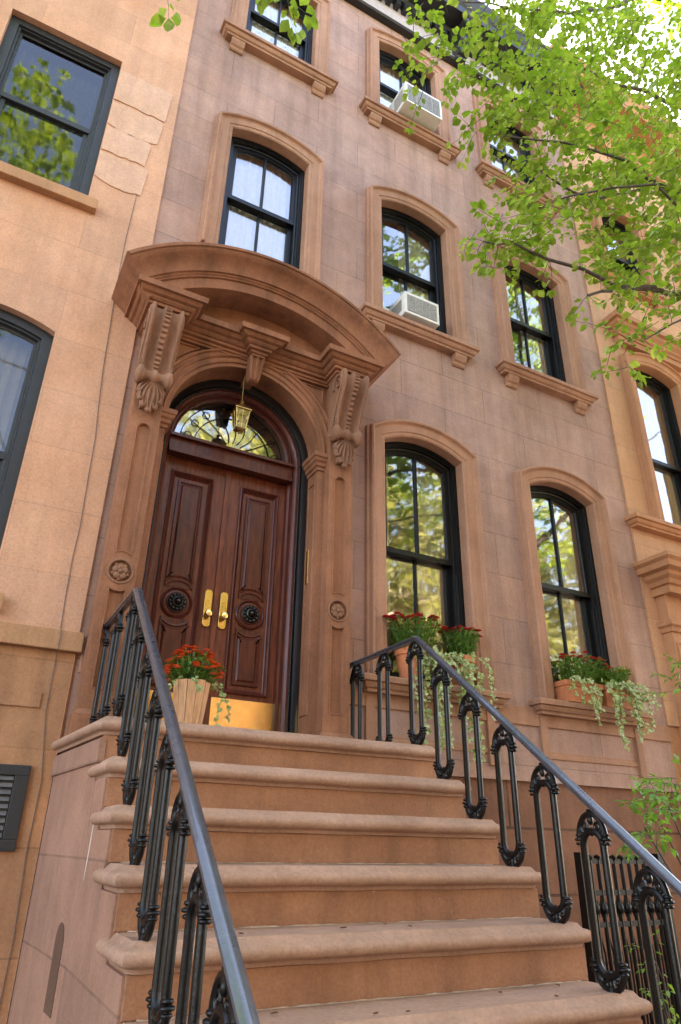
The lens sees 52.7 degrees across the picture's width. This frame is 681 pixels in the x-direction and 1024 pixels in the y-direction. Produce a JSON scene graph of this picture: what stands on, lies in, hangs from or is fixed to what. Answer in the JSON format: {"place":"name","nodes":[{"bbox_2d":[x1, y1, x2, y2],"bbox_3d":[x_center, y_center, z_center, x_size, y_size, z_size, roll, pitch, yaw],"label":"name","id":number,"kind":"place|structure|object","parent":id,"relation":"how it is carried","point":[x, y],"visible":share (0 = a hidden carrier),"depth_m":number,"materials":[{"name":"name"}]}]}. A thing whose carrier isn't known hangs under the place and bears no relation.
{"place":"outdoors","nodes":[
{"label":"outdoors","id":0,"kind":"place"},
{"bbox_2d":[480,0,680,125],"label":"sky","id":1,"kind":"structure","parent":0,"point":[655,27],"materials":[{"name":"white"}]},
{"bbox_2d":[550,44,680,813],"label":"peach house","id":2,"kind":"structure","parent":0,"point":[646,425],"depth_m":8.55,"materials":[{"name":"stone"}]},
{"bbox_2d":[601,217,639,276],"bbox_3d":[4.019,-3.742,10.105,0.820,1.500,0.204,14,-29,-25],"label":"window","id":3,"kind":"structure","parent":2,"relation":"in","point":[618,225],"depth_m":10.32,"materials":[{"name":"black glass"}]},
{"bbox_2d":[636,370,680,525],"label":"window","id":4,"kind":"structure","parent":2,"relation":"in","point":[660,420],"depth_m":8.92,"materials":[{"name":"glass"}]},
{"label":"sidewalk","id":5,"kind":"structure","parent":0,"visible":0},
{"bbox_2d":[0,0,197,1023],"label":"orange house","id":6,"kind":"structure","parent":5,"relation":"on","point":[90,91],"depth_m":5.18,"materials":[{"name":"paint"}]},
{"bbox_2d":[0,309,53,547],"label":"window","id":7,"kind":"structure","parent":6,"relation":"in","point":[25,348],"depth_m":4.89,"materials":[{"name":"grey glass"}]},
{"bbox_2d":[0,15,120,194],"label":"window","id":8,"kind":"structure","parent":6,"relation":"in","point":[56,95],"depth_m":6.05,"materials":[{"name":"clear glass"}]},
{"bbox_2d":[0,195,136,1001],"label":"wall cable","id":9,"kind":"object","parent":6,"relation":"attached to","point":[59,641],"depth_m":4.23,"materials":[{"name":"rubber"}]},
{"bbox_2d":[149,0,317,46],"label":"street tree","id":10,"kind":"object","parent":5,"relation":"on","point":[158,19],"visible":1,"depth_m":3.77,"materials":[{"name":"green plant"}]},
{"bbox_2d":[7,716,652,1023],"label":"stoop","id":11,"kind":"object","parent":5,"relation":"on","point":[333,830],"visible":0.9,"depth_m":2.88,"materials":[{"name":"brown stone"}]},
{"bbox_2d":[89,587,259,1023],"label":"iron railing","id":12,"kind":"object","parent":11,"relation":"on","point":[205,901],"visible":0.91,"depth_m":2.21,"materials":[{"name":"metal"}]},
{"bbox_2d":[173,679,209,723],"bbox_3d":[-0.885,1.149,4.020,0.223,0.304,0.223,14,-29,-25],"label":"cedar planter","id":13,"kind":"object","parent":11,"relation":"on","point":[189,701],"visible":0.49,"depth_m":3.96,"materials":[{"name":"brown wood"}]},
{"bbox_2d":[163,644,225,684],"bbox_3d":[-0.881,0.933,4.130,0.399,0.261,0.324,14,-29,-25],"label":"chrysanthemum","id":14,"kind":"object","parent":13,"relation":"in","point":[178,666],"visible":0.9,"depth_m":4.08,"materials":[{"name":"red plant"}]},
{"bbox_2d":[168,675,230,725],"bbox_3d":[-0.803,1.101,3.963,0.494,0.318,0.201,21,-32,-35],"label":"trailing ivy","id":15,"kind":"object","parent":13,"relation":"hanging from","point":[213,687],"visible":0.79,"depth_m":4.01,"materials":[{"name":"green plant"}]},
{"bbox_2d":[349,636,680,1023],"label":"iron railing","id":16,"kind":"object","parent":11,"relation":"on","point":[659,872],"visible":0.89,"depth_m":3.19,"materials":[{"name":"metal"}]},
{"bbox_2d":[59,0,680,1023],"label":"brownstone house","id":17,"kind":"structure","parent":5,"relation":"on","point":[327,508],"depth_m":6.32,"materials":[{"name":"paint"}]},
{"bbox_2d":[133,455,230,724],"bbox_3d":[-1.172,0.583,5.076,0.573,2.190,0.136,14,-29,-25],"label":"door","id":18,"kind":"structure","parent":17,"relation":"in","point":[184,590],"depth_m":5.21,"materials":[{"name":"brown wood"}]},
{"bbox_2d":[230,373,251,433],"bbox_3d":[-0.804,-0.886,5.601,0.137,0.598,0.137,14,-29,-25],"label":"hanging lantern","id":19,"kind":"object","parent":17,"relation":"hanging from","point":[240,413],"visible":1,"depth_m":5.53,"materials":[{"name":"gold metal"}]},
{"bbox_2d":[207,472,284,730],"bbox_3d":[-0.690,0.704,5.306,0.552,2.190,0.136,14,-29,-25],"label":"door","id":20,"kind":"structure","parent":17,"relation":"in","point":[246,625],"depth_m":5.30,"materials":[{"name":"brown wood"}]},
{"bbox_2d":[218,137,304,268],"bbox_3d":[-0.807,-2.968,6.854,0.865,1.792,0.201,14,-29,-25],"label":"window","id":21,"kind":"structure","parent":17,"relation":"in","point":[262,211],"depth_m":6.98,"materials":[{"name":"clear glass"}]},
{"bbox_2d":[246,0,312,64],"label":"window","id":22,"kind":"structure","parent":17,"relation":"in","point":[266,26],"depth_m":8.29,"materials":[{"name":"clear glass"}]},
{"bbox_2d":[379,49,430,107],"bbox_3d":[0.783,-5.341,8.931,0.890,1.605,0.202,14,-29,-25],"label":"window","id":23,"kind":"structure","parent":17,"relation":"in","point":[391,83],"depth_m":9.14,"materials":[{"name":"clear glass"}]},
{"bbox_2d":[394,646,425,679],"bbox_3d":[0.552,1.211,5.415,0.258,0.240,0.257,14,-29,-25],"label":"flower pot","id":24,"kind":"object","parent":17,"relation":"on","point":[400,655],"visible":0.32,"depth_m":5.35,"materials":[{"name":"ceramic"}]},
{"bbox_2d":[382,611,443,653],"bbox_3d":[0.574,0.991,5.509,0.561,0.316,0.455,14,-29,-25],"label":"chrysanthemum","id":25,"kind":"object","parent":24,"relation":"in","point":[405,627],"visible":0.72,"depth_m":5.45,"materials":[{"name":"green plant"}]},
{"bbox_2d":[412,645,497,762],"bbox_3d":[0.862,1.460,5.277,0.817,0.870,0.245,14,-29,-25],"label":"trailing ivy","id":26,"kind":"object","parent":24,"relation":"hanging from","point":[465,674],"visible":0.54,"depth_m":5.31,"materials":[{"name":"green plant"}]},
{"bbox_2d":[383,291,438,328],"bbox_3d":[0.668,-2.026,7.157,0.580,0.275,0.425,14,-29,-25],"label":"air conditioner","id":27,"kind":"object","parent":17,"relation":"attached to","point":[415,308],"visible":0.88,"depth_m":7.02,"materials":[{"name":"metal"}]},
{"bbox_2d":[382,207,446,333],"bbox_3d":[0.731,-2.582,7.590,0.890,1.792,0.203,14,-29,-25],"label":"window","id":28,"kind":"structure","parent":17,"relation":"in","point":[419,273],"depth_m":7.83,"materials":[{"name":"clear glass"}]},
{"bbox_2d":[389,81,441,131],"bbox_3d":[0.812,-4.907,8.524,0.690,0.355,0.565,14,-29,-25],"label":"air conditioner","id":29,"kind":"object","parent":17,"relation":"attached to","point":[430,116],"visible":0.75,"depth_m":8.34,"materials":[{"name":"metal"}]},
{"bbox_2d":[385,442,465,682],"bbox_3d":[0.675,0.432,6.125,0.890,2.321,0.204,14,-29,-25],"label":"window","id":30,"kind":"structure","parent":17,"relation":"in","point":[437,553],"depth_m":6.32,"materials":[{"name":"glass"}]},
{"bbox_2d":[445,655,475,685],"bbox_3d":[0.983,1.319,5.621,0.258,0.240,0.257,14,-29,-25],"label":"flower pot","id":31,"kind":"object","parent":17,"relation":"on","point":[453,680],"visible":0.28,"depth_m":5.55,"materials":[{"name":"ceramic"}]},
{"bbox_2d":[438,625,481,655],"bbox_3d":[0.997,1.108,5.706,0.424,0.309,0.335,14,-29,-25],"label":"chrysanthemum","id":32,"kind":"object","parent":31,"relation":"in","point":[466,633],"visible":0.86,"depth_m":5.68,"materials":[{"name":"green plant"}]},
{"bbox_2d":[487,120,534,184],"bbox_3d":[2.305,-4.927,9.644,0.902,1.535,0.204,14,-29,-25],"label":"window","id":33,"kind":"structure","parent":17,"relation":"in","point":[500,164],"depth_m":9.87,"materials":[{"name":"clear glass"}]},
{"bbox_2d":[504,265,565,381],"bbox_3d":[2.254,-2.199,8.318,0.902,1.792,0.204,14,-29,-25],"label":"window","id":34,"kind":"structure","parent":17,"relation":"in","point":[537,323],"depth_m":8.47,"materials":[{"name":"clear glass"}]},
{"bbox_2d":[530,485,610,698],"bbox_3d":[2.199,0.814,6.852,0.902,2.321,0.203,14,-29,-25],"label":"window","id":35,"kind":"structure","parent":17,"relation":"in","point":[580,611],"depth_m":7.06,"materials":[{"name":"glass"}]},
{"bbox_2d":[553,679,603,705],"bbox_3d":[2.129,1.630,6.151,0.451,0.182,0.201,14,-29,-25],"label":"window box","id":36,"kind":"object","parent":17,"relation":"on","point":[562,691],"visible":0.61,"depth_m":6.06,"materials":[{"name":"ceramic"}]},
{"bbox_2d":[550,651,607,681],"bbox_3d":[2.147,1.448,6.226,0.562,0.298,0.495,14,-29,-25],"label":"chrysanthemum","id":37,"kind":"object","parent":36,"relation":"on","point":[577,667],"visible":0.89,"depth_m":6.17,"materials":[{"name":"green plant"}]},
{"bbox_2d":[569,675,661,750],"bbox_3d":[2.412,1.743,6.011,1.008,0.646,0.291,14,-29,-25],"label":"trailing ivy","id":38,"kind":"object","parent":36,"relation":"hanging from","point":[628,685],"visible":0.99,"depth_m":6.07,"materials":[{"name":"green plant"}]},
{"bbox_2d":[602,685,633,709],"bbox_3d":[2.516,1.727,6.336,0.391,0.182,0.201,14,-29,-25],"label":"window box","id":39,"kind":"object","parent":17,"relation":"on","point":[607,698],"visible":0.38,"depth_m":6.22,"materials":[{"name":"ceramic"}]},
{"bbox_2d":[586,663,630,685],"bbox_3d":[2.485,1.553,6.394,0.438,0.221,0.469,-14,-30,29],"label":"chrysanthemum","id":40,"kind":"object","parent":39,"relation":"on","point":[613,674],"visible":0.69,"depth_m":6.31,"materials":[{"name":"green plant"}]},
{"bbox_2d":[392,0,680,389],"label":"street tree","id":41,"kind":"object","parent":5,"relation":"on","point":[538,18],"visible":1,"depth_m":6.26,"materials":[{"name":"green plant"}]},
{"bbox_2d":[574,852,680,1023],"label":"iron fence","id":42,"kind":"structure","parent":5,"relation":"on","point":[627,907],"depth_m":3.99,"materials":[{"name":"black metal"}]},
{"bbox_2d":[614,753,680,873],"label":"shrub","id":43,"kind":"object","parent":5,"relation":"on","point":[663,809],"visible":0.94,"depth_m":3.95,"materials":[{"name":"green plant"}]},
{"bbox_2d":[624,929,679,1023],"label":"shrub","id":44,"kind":"object","parent":5,"relation":"on","point":[665,1012],"visible":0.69,"depth_m":3.17,"materials":[{"name":"green plant"}]},
{"bbox_2d":[641,654,680,697],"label":"shrub","id":45,"kind":"object","parent":5,"relation":"on","point":[673,676],"visible":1,"depth_m":5.10,"materials":[{"name":"green plant"}]}
]}

